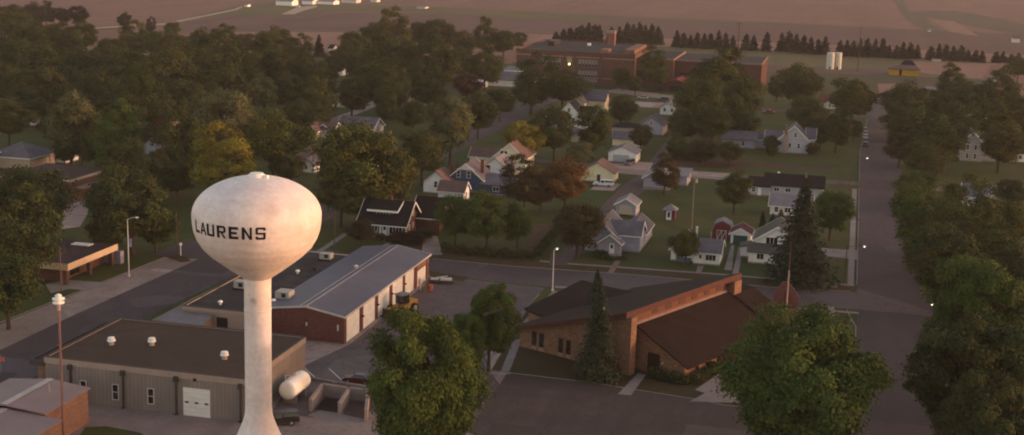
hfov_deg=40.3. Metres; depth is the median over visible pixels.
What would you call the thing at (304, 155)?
tan house
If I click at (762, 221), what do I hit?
conifer shrub
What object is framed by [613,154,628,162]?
garage door
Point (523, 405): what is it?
parking lot
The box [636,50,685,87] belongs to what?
school link
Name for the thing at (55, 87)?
tree
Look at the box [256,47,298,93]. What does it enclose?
tree
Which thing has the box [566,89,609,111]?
grey gabled house
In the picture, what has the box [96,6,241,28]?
gravel road
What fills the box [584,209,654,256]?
lavender house
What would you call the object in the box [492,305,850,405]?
church lawn
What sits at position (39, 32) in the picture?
tree
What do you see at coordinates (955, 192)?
tree
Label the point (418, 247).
front lawn
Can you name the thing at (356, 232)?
tree
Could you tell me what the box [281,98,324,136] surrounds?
tree
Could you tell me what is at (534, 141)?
tree
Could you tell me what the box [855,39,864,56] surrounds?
conifer tree
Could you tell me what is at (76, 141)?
tree
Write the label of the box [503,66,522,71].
white gable barn
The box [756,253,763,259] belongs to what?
window
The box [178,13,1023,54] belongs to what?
field
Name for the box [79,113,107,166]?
tree
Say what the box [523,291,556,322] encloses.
sidewalk
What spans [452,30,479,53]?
tree
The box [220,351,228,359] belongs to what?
roof fan
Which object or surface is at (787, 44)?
conifer tree
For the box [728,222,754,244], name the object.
garage
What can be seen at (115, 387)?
window
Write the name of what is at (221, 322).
dark doorway
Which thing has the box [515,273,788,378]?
church
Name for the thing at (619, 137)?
long low house
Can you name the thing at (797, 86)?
tree
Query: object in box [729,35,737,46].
conifer tree
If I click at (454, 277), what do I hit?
verge
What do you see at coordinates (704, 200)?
town ground
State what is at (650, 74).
tree
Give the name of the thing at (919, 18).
grass strip
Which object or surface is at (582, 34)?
conifer tree
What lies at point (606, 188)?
driveway
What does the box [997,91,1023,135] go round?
tree
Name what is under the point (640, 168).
concrete pad
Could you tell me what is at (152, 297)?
highway
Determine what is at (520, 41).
tree
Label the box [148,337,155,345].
roof fan
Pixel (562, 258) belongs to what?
driveway
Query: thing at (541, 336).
window
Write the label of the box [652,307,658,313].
clerestory window
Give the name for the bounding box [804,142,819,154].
shrub
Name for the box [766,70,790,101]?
tree
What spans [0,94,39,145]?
tree
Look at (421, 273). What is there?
overhead door
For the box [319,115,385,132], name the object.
grey long roof house
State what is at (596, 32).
conifer tree
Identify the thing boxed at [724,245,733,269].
driveway track
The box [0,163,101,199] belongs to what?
brick commercial building
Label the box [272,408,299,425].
pickup truck
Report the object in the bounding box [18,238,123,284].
flat roofed bank
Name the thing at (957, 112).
tree
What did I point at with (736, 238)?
garage door
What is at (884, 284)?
side street
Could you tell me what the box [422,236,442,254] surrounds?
driveway
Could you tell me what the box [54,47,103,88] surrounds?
tree
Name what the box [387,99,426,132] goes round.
tree
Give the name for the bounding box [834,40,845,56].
conifer tree
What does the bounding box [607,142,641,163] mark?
double garage
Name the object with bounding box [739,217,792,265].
white two storey house
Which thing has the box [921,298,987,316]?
cross street
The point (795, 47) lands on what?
conifer tree
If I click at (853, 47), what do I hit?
conifer tree
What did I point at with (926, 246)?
tree
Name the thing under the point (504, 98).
tree
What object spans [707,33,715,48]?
conifer tree
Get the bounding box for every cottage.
[143,137,162,153]
[422,163,454,193]
[569,126,580,141]
[660,99,677,115]
[819,93,838,109]
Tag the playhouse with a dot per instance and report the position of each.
(670, 210)
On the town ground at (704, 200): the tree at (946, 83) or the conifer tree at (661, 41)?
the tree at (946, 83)
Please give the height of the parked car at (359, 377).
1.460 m
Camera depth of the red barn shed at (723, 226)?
323.18 m
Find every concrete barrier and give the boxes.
[312,377,337,384]
[338,381,370,389]
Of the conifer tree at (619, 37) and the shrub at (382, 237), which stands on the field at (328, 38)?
the conifer tree at (619, 37)
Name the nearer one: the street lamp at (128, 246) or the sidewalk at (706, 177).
the street lamp at (128, 246)
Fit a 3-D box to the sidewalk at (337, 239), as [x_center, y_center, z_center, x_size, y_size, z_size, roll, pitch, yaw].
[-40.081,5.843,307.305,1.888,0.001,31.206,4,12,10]
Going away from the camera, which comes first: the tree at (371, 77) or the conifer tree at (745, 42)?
the tree at (371, 77)
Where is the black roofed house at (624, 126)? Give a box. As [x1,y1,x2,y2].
[611,122,641,132]
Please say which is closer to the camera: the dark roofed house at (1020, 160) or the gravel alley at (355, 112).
the dark roofed house at (1020, 160)
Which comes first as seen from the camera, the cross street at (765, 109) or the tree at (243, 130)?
the tree at (243, 130)
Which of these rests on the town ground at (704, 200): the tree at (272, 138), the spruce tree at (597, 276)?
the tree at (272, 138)
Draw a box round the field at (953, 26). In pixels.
[931,19,977,35]
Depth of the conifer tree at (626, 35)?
862.09 m
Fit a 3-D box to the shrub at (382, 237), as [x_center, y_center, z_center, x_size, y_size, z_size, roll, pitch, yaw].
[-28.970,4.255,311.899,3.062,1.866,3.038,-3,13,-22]
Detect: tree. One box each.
[0,3,28,29]
[0,5,21,41]
[0,36,33,65]
[0,62,19,97]
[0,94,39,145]
[0,161,81,235]
[0,180,69,283]
[0,249,44,329]
[2,5,41,33]
[5,64,77,116]
[6,80,50,127]
[7,21,54,55]
[12,39,63,81]
[24,1,48,23]
[28,23,69,68]
[33,113,54,143]
[39,0,55,25]
[42,89,98,164]
[47,20,87,57]
[49,140,82,163]
[54,7,71,27]
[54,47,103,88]
[67,5,89,23]
[67,109,96,165]
[69,65,123,124]
[73,19,98,50]
[74,159,176,255]
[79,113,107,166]
[81,214,131,247]
[89,96,147,166]
[93,37,128,63]
[95,136,153,187]
[96,92,149,129]
[97,47,148,95]
[110,57,171,135]
[116,11,131,25]
[116,19,151,65]
[137,212,181,251]
[138,30,168,51]
[141,85,176,121]
[142,30,197,69]
[143,44,203,90]
[145,16,156,31]
[145,147,171,188]
[146,104,207,168]
[149,117,167,126]
[150,160,194,202]
[163,21,181,33]
[164,76,210,112]
[178,89,215,135]
[184,26,213,55]
[184,120,257,188]
[187,88,258,144]
[188,26,245,94]
[199,68,257,109]
[208,22,244,61]
[223,49,265,81]
[235,114,256,152]
[237,33,253,52]
[243,104,319,175]
[248,30,284,57]
[248,72,279,109]
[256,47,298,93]
[264,24,297,52]
[266,153,307,180]
[273,69,304,105]
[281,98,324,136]
[285,32,315,61]
[286,53,329,84]
[298,62,339,103]
[298,74,340,121]
[305,117,424,210]
[312,148,368,227]
[313,35,324,57]
[317,53,342,80]
[327,40,362,76]
[335,74,374,115]
[337,30,372,48]
[341,36,382,81]
[341,219,374,246]
[343,48,366,76]
[356,60,402,118]
[358,21,380,48]
[363,303,494,434]
[364,34,426,75]
[370,5,412,50]
[372,63,413,121]
[373,85,399,128]
[379,146,422,200]
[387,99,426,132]
[397,127,446,186]
[403,61,447,97]
[408,40,465,83]
[410,19,441,44]
[412,76,450,112]
[416,18,463,48]
[420,95,475,165]
[431,193,468,246]
[449,312,486,369]
[450,72,487,96]
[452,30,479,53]
[452,44,480,73]
[460,89,501,138]
[460,186,509,246]
[466,41,507,90]
[466,282,525,371]
[472,15,499,50]
[481,30,516,59]
[485,87,515,120]
[497,152,544,206]
[498,119,549,154]
[502,201,533,248]
[509,49,563,114]
[514,32,528,46]
[523,180,553,212]
[527,101,575,160]
[537,153,593,211]
[541,68,593,107]
[550,202,608,259]
[552,31,559,38]
[557,29,568,39]
[563,141,594,163]
[567,27,573,39]
[571,277,623,386]
[572,28,579,40]
[573,103,613,159]
[574,25,589,40]
[585,23,594,41]
[585,268,606,304]
[591,24,603,41]
[598,25,604,41]
[605,26,616,41]
[607,92,639,122]
[610,67,632,89]
[616,26,622,42]
[620,22,632,42]
[626,75,641,94]
[627,124,653,148]
[629,24,637,43]
[635,22,645,43]
[638,45,671,91]
[641,25,649,43]
[647,23,655,43]
[648,151,682,194]
[650,26,663,44]
[657,31,664,44]
[664,131,687,158]
[664,228,700,267]
[668,105,699,138]
[669,76,724,134]
[670,30,680,46]
[677,32,688,47]
[686,35,693,47]
[686,137,726,164]
[688,44,746,108]
[690,104,737,142]
[691,32,700,48]
[698,33,708,49]
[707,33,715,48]
[710,297,897,434]
[713,30,722,48]
[714,169,755,214]
[716,141,744,164]
[719,69,769,114]
[721,32,730,49]
[726,105,761,130]
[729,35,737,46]
[740,33,750,50]
[750,35,758,50]
[758,180,840,293]
[759,32,772,51]
[762,135,782,147]
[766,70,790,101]
[773,61,828,101]
[774,32,785,51]
[780,31,793,51]
[783,96,830,129]
[789,34,799,52]
[798,35,807,53]
[805,36,815,53]
[805,116,827,148]
[810,189,858,240]
[813,39,821,54]
[821,36,830,54]
[823,107,856,152]
[826,74,880,119]
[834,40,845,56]
[844,39,851,56]
[848,119,863,141]
[850,40,857,55]
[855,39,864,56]
[863,37,872,56]
[870,39,879,57]
[876,78,933,113]
[876,105,915,126]
[878,38,887,57]
[879,105,953,145]
[880,123,915,167]
[884,45,891,57]
[887,181,942,240]
[889,169,941,203]
[891,45,901,58]
[898,218,997,299]
[898,313,1023,427]
[900,42,909,58]
[900,219,945,262]
[902,137,953,181]
[907,42,914,58]
[910,119,977,161]
[913,44,922,58]
[916,251,1023,381]
[920,88,955,112]
[922,170,1002,239]
[923,46,935,59]
[927,368,1023,434]
[935,43,942,58]
[935,61,967,94]
[936,100,985,133]
[939,43,949,60]
[948,46,958,60]
[952,79,991,113]
[952,214,1002,255]
[957,45,965,60]
[964,50,971,61]
[968,95,1014,132]
[969,50,979,61]
[975,228,1023,282]
[977,51,985,62]
[979,63,1023,111]
[979,118,1023,172]
[985,194,1023,255]
[990,51,1001,62]
[992,177,1023,204]
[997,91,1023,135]
[1000,51,1006,62]
[1005,54,1013,62]
[1007,56,1023,81]
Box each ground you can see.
[0,0,1023,95]
[0,50,1023,406]
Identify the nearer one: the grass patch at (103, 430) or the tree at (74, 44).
the grass patch at (103, 430)
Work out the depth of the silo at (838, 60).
740.98 m
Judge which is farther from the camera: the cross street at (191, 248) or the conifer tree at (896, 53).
the conifer tree at (896, 53)
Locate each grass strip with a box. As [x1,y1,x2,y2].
[100,3,603,29]
[591,15,906,30]
[763,72,987,97]
[894,0,1023,34]
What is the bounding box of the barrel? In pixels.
[427,284,432,291]
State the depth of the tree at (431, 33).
716.01 m
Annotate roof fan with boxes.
[107,336,115,344]
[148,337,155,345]
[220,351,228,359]
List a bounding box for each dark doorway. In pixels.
[217,317,227,327]
[669,85,681,91]
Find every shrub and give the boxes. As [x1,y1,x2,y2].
[376,232,387,240]
[388,231,403,243]
[401,230,425,242]
[415,228,432,238]
[593,249,609,257]
[758,211,765,226]
[765,143,778,155]
[769,213,775,222]
[776,209,784,217]
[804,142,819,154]
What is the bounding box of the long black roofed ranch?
[748,172,825,198]
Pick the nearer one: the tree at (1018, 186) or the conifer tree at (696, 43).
the tree at (1018, 186)
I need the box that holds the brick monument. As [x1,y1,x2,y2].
[773,281,798,319]
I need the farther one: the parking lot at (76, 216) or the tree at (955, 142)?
the tree at (955, 142)
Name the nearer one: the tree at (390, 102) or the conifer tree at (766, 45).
the tree at (390, 102)
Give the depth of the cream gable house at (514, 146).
407.85 m
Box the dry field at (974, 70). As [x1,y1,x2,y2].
[913,61,991,78]
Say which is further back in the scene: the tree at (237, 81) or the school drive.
the school drive
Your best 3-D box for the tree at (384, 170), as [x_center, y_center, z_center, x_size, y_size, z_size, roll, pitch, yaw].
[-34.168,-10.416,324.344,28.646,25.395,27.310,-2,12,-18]
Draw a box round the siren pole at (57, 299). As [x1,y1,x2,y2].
[52,293,64,434]
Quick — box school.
[516,39,653,86]
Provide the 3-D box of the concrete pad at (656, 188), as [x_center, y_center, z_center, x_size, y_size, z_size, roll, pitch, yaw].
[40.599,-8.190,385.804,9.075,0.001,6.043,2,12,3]
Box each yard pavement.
[153,275,525,434]
[290,418,472,434]
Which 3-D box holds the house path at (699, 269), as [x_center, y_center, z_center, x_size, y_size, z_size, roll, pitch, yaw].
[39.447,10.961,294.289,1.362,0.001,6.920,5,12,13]
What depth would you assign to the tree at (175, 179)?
343.65 m
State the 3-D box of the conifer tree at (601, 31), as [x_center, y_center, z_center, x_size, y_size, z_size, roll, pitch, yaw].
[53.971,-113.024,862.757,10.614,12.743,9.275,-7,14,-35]
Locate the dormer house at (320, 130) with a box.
[301,120,340,139]
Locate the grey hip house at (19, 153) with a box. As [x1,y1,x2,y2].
[0,141,55,168]
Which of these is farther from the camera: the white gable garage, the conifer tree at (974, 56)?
the conifer tree at (974, 56)
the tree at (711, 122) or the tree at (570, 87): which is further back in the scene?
the tree at (570, 87)
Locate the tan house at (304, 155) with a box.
[295,140,329,158]
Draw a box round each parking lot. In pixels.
[61,198,87,228]
[272,277,543,423]
[468,374,854,434]
[635,101,663,107]
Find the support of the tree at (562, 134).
on the town ground at (704, 200)
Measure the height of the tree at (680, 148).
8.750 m
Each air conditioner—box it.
[233,279,243,290]
[274,288,293,298]
[318,252,333,261]
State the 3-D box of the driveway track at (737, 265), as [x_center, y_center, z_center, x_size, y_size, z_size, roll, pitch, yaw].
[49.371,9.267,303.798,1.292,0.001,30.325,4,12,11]
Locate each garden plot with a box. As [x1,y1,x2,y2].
[527,224,553,251]
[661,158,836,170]
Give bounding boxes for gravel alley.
[330,104,375,120]
[561,131,675,251]
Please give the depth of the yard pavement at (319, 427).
195.89 m
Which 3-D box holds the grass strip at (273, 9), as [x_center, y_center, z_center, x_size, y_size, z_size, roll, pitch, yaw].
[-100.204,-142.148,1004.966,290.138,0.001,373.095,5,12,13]
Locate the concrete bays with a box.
[309,383,369,421]
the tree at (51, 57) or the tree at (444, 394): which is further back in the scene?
the tree at (51, 57)
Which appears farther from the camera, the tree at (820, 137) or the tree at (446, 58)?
the tree at (446, 58)
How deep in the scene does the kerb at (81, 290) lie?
263.49 m
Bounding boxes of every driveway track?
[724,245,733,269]
[732,247,740,273]
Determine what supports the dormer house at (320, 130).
on the town ground at (704, 200)
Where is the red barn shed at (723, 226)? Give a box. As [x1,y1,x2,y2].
[711,216,733,240]
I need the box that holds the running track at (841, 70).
[767,65,932,74]
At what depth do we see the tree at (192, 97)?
427.16 m
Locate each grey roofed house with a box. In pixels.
[768,193,814,216]
[960,183,1004,206]
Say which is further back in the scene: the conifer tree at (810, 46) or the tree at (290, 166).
the conifer tree at (810, 46)
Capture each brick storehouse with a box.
[0,378,90,434]
[0,408,62,434]
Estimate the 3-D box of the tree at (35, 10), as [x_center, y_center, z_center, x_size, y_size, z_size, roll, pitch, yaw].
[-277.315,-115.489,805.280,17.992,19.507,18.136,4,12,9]
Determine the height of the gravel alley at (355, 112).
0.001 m
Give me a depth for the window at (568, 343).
230.48 m
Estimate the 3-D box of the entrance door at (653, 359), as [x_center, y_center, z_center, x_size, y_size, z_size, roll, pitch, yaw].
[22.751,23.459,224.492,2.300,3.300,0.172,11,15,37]
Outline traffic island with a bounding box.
[169,254,189,261]
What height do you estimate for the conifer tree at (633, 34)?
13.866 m
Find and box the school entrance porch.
[662,75,687,91]
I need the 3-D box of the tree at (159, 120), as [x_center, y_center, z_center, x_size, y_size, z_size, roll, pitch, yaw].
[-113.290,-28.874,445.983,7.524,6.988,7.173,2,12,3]
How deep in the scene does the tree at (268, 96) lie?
495.88 m
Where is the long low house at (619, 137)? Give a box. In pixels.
[611,130,642,147]
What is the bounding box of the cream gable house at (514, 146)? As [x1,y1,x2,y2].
[468,136,535,172]
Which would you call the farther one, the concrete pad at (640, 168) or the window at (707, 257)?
the concrete pad at (640, 168)
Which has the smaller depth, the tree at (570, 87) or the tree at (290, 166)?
the tree at (290, 166)
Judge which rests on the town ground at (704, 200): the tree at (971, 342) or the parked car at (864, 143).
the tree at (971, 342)
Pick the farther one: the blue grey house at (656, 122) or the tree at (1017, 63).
the tree at (1017, 63)
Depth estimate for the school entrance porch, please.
616.03 m
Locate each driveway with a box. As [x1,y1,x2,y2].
[46,280,105,292]
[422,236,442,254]
[549,251,584,264]
[591,183,620,190]
[820,248,856,259]
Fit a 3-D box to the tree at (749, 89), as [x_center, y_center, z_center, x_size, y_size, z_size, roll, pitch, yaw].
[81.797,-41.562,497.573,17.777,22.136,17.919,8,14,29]
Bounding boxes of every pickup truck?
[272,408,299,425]
[593,179,613,186]
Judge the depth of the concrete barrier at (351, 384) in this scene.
213.82 m
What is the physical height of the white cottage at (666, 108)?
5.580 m
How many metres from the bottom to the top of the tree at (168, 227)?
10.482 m
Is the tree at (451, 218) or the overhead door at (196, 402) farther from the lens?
the tree at (451, 218)
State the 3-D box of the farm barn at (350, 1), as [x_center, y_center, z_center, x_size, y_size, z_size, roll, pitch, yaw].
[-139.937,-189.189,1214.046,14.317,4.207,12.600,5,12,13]
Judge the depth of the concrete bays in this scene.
207.39 m
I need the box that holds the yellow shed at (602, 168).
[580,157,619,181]
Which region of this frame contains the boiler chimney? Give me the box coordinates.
[607,30,616,45]
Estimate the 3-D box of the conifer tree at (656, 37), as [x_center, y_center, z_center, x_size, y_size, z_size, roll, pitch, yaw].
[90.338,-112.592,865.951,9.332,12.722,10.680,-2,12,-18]
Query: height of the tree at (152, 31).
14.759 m
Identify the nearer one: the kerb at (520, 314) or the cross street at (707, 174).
the kerb at (520, 314)
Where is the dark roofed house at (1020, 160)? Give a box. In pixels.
[1006,143,1023,162]
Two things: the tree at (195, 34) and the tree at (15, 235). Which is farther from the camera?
the tree at (195, 34)
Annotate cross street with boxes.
[52,67,868,116]
[153,239,857,308]
[534,159,859,184]
[691,171,731,177]
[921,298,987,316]
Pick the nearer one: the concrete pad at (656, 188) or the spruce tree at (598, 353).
the spruce tree at (598, 353)
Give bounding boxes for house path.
[608,260,620,272]
[696,266,703,272]
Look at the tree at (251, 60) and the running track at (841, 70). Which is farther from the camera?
the running track at (841, 70)
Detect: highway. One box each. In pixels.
[0,259,236,382]
[320,96,558,222]
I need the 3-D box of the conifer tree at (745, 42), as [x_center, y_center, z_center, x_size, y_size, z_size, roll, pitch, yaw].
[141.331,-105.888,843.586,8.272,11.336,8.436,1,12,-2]
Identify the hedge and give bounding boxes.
[440,241,535,259]
[533,225,558,256]
[600,255,626,260]
[647,366,690,384]
[689,360,722,383]
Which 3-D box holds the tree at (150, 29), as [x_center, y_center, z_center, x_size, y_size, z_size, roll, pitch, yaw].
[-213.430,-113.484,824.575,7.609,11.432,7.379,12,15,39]
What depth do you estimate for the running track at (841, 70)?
736.60 m
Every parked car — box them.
[342,372,368,384]
[624,158,634,165]
[637,95,647,98]
[657,97,668,100]
[763,109,774,113]
[862,141,868,146]
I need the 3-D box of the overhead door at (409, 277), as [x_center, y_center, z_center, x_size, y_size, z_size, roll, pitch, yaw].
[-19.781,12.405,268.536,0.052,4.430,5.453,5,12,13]
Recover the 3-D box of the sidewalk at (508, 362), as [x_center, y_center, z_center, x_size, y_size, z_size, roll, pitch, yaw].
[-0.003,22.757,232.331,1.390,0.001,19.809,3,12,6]
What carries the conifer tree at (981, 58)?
on the field at (328, 38)
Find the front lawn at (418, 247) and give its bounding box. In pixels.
[333,244,422,253]
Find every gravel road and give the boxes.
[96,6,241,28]
[283,5,316,13]
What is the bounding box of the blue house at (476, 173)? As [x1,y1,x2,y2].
[450,158,514,195]
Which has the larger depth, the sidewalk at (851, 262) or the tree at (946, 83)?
the tree at (946, 83)
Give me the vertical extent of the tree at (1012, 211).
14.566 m
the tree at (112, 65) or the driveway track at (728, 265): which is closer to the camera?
the driveway track at (728, 265)
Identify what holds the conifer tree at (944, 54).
on the field at (328, 38)
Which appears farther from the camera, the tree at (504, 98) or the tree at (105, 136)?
the tree at (504, 98)
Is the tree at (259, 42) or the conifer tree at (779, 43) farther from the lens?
the conifer tree at (779, 43)
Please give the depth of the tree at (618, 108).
496.13 m
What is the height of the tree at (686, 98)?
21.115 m
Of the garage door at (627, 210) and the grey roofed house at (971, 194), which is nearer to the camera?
the garage door at (627, 210)
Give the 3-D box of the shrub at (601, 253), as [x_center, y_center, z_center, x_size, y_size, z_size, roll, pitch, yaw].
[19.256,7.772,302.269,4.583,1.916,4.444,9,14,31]
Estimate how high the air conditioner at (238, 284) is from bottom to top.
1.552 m
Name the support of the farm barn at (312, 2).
on the grass strip at (273, 9)
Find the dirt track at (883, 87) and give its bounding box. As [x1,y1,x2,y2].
[878,84,896,96]
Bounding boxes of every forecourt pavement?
[0,257,196,349]
[69,403,241,434]
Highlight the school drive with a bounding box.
[609,88,674,98]
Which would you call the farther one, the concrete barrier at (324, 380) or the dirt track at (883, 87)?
the dirt track at (883, 87)
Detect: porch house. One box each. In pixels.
[20,112,48,125]
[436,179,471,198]
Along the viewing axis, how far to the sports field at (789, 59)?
798.33 m
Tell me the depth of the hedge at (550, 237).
308.36 m
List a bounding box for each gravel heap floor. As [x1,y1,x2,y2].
[315,397,339,412]
[343,401,364,418]
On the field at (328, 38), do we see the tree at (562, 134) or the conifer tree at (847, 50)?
the conifer tree at (847, 50)
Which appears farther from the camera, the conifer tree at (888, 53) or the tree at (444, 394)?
the conifer tree at (888, 53)
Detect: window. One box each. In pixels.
[70,266,78,274]
[80,380,86,386]
[112,384,118,399]
[147,388,153,404]
[389,227,401,233]
[493,186,498,191]
[531,331,536,349]
[539,333,543,351]
[558,338,562,356]
[566,57,572,65]
[566,340,570,358]
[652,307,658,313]
[705,254,715,260]
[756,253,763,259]
[766,237,777,243]
[784,208,790,212]
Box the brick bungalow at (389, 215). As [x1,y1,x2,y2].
[356,195,448,241]
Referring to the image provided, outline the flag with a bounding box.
[0,355,4,368]
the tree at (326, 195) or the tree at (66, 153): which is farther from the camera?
the tree at (66, 153)
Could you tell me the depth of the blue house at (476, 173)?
371.34 m
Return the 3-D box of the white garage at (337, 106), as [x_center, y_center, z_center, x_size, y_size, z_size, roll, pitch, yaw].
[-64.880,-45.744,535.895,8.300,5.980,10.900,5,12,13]
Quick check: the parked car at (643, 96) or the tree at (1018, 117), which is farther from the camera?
the parked car at (643, 96)
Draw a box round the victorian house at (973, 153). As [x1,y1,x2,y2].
[958,128,995,161]
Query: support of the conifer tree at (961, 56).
on the field at (328, 38)
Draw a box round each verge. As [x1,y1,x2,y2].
[430,271,468,280]
[434,252,853,290]
[799,307,850,316]
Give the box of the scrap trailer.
[427,276,453,282]
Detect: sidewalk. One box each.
[316,233,346,251]
[501,339,519,371]
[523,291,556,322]
[539,260,853,285]
[555,286,858,313]
[691,175,724,179]
[847,189,856,283]
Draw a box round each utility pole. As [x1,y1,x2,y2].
[330,211,338,252]
[691,176,699,228]
[857,27,860,71]
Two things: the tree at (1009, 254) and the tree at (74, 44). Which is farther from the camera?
the tree at (74, 44)
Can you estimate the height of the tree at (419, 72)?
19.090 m
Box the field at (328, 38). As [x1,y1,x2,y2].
[134,32,1023,65]
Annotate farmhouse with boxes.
[317,0,338,4]
[545,99,598,129]
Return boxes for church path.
[618,373,645,394]
[690,374,739,402]
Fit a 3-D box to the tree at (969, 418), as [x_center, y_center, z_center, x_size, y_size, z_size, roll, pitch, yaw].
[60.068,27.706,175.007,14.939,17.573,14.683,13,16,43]
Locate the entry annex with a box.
[160,310,214,325]
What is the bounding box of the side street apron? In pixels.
[856,309,934,426]
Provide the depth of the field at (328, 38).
861.33 m
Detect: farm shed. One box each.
[328,44,337,51]
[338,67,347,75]
[925,86,935,91]
[1011,35,1020,42]
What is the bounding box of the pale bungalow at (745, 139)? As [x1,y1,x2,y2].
[721,130,758,148]
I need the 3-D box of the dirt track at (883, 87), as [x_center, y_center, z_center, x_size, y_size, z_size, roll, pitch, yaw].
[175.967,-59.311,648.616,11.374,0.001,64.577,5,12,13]
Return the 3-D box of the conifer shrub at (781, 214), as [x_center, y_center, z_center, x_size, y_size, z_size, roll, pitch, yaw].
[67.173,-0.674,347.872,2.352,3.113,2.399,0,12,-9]
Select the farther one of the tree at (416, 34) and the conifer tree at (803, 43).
the conifer tree at (803, 43)
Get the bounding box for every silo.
[826,52,834,68]
[834,52,841,68]
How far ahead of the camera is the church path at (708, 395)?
215.20 m
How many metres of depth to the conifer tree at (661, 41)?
864.77 m
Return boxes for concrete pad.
[611,162,652,174]
[643,187,671,189]
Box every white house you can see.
[668,226,725,265]
[756,122,816,153]
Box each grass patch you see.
[80,426,143,434]
[741,166,857,177]
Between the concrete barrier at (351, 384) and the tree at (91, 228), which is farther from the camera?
the tree at (91, 228)
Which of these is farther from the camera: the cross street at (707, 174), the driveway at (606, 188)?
the cross street at (707, 174)
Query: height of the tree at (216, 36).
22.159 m
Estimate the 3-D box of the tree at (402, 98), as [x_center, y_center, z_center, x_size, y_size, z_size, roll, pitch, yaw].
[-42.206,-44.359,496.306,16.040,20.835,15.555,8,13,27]
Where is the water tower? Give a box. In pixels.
[191,172,321,434]
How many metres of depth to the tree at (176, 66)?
499.17 m
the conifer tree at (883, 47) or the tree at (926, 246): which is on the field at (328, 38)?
the conifer tree at (883, 47)
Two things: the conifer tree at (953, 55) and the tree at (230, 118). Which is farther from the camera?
the conifer tree at (953, 55)
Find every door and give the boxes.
[183,387,209,417]
[346,309,358,341]
[363,297,374,328]
[378,287,388,316]
[382,226,386,234]
[392,277,402,304]
[405,269,413,292]
[417,266,425,285]
[609,243,613,253]
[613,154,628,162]
[619,205,631,215]
[647,352,659,371]
[698,254,702,262]
[733,235,747,243]
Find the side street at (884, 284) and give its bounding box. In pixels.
[855,95,941,434]
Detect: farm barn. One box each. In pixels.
[276,0,297,5]
[302,0,317,4]
[341,0,360,2]
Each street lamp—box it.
[52,244,61,289]
[127,217,138,276]
[551,248,558,290]
[843,245,865,283]
[848,157,867,189]
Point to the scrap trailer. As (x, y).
(443, 279)
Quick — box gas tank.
[279,370,310,403]
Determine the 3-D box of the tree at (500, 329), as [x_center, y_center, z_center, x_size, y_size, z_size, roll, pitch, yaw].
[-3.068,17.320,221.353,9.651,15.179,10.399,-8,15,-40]
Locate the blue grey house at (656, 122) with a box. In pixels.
[639,113,668,135]
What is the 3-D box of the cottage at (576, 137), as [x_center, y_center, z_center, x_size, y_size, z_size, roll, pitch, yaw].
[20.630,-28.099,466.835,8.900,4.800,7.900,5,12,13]
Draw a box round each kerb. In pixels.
[0,257,164,322]
[432,258,849,291]
[483,294,539,354]
[490,370,737,406]
[856,200,858,283]
[859,121,866,180]
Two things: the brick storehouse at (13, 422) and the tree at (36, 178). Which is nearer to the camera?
the brick storehouse at (13, 422)
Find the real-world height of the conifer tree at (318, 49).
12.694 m
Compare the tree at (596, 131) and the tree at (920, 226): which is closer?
the tree at (920, 226)
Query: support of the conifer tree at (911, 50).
on the field at (328, 38)
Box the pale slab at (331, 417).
[309,410,377,423]
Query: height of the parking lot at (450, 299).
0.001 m
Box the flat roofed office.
[181,251,348,329]
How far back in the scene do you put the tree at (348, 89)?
496.98 m
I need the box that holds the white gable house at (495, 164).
[485,152,518,179]
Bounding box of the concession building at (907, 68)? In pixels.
[887,60,920,75]
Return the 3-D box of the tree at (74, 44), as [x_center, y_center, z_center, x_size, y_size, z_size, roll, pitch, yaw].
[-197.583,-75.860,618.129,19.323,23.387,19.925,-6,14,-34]
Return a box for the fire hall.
[271,245,431,343]
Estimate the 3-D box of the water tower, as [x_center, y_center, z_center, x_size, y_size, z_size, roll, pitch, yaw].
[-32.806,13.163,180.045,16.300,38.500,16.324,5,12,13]
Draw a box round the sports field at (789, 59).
[539,40,990,79]
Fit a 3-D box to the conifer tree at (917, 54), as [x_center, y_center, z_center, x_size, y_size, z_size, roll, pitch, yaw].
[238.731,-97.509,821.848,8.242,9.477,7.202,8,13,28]
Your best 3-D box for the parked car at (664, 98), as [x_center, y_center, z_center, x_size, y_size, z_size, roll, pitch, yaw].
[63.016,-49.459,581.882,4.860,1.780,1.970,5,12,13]
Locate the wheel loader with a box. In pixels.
[380,291,417,318]
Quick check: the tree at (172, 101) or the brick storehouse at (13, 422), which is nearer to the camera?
the brick storehouse at (13, 422)
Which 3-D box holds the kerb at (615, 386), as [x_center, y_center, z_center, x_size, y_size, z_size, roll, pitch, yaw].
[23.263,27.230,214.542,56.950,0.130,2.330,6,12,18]
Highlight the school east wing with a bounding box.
[674,53,767,91]
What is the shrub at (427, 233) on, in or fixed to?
on the town ground at (704, 200)
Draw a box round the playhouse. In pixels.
[663,204,678,219]
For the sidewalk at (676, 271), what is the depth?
292.61 m
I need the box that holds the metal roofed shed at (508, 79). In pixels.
[480,71,534,86]
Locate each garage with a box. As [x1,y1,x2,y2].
[29,317,305,422]
[52,149,78,163]
[302,154,320,173]
[332,93,356,107]
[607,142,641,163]
[614,193,641,216]
[642,167,692,188]
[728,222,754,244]
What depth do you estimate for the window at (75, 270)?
273.93 m
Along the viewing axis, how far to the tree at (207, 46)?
516.25 m
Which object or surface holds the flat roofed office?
on the yard pavement at (315, 350)
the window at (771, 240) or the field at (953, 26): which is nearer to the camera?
the window at (771, 240)
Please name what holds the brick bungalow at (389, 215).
on the town ground at (704, 200)
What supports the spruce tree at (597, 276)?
on the church lawn at (531, 361)
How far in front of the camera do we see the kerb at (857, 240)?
322.51 m
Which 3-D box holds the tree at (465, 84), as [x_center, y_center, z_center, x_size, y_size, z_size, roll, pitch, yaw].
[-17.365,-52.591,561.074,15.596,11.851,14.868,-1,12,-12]
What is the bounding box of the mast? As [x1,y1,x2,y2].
[785,245,790,308]

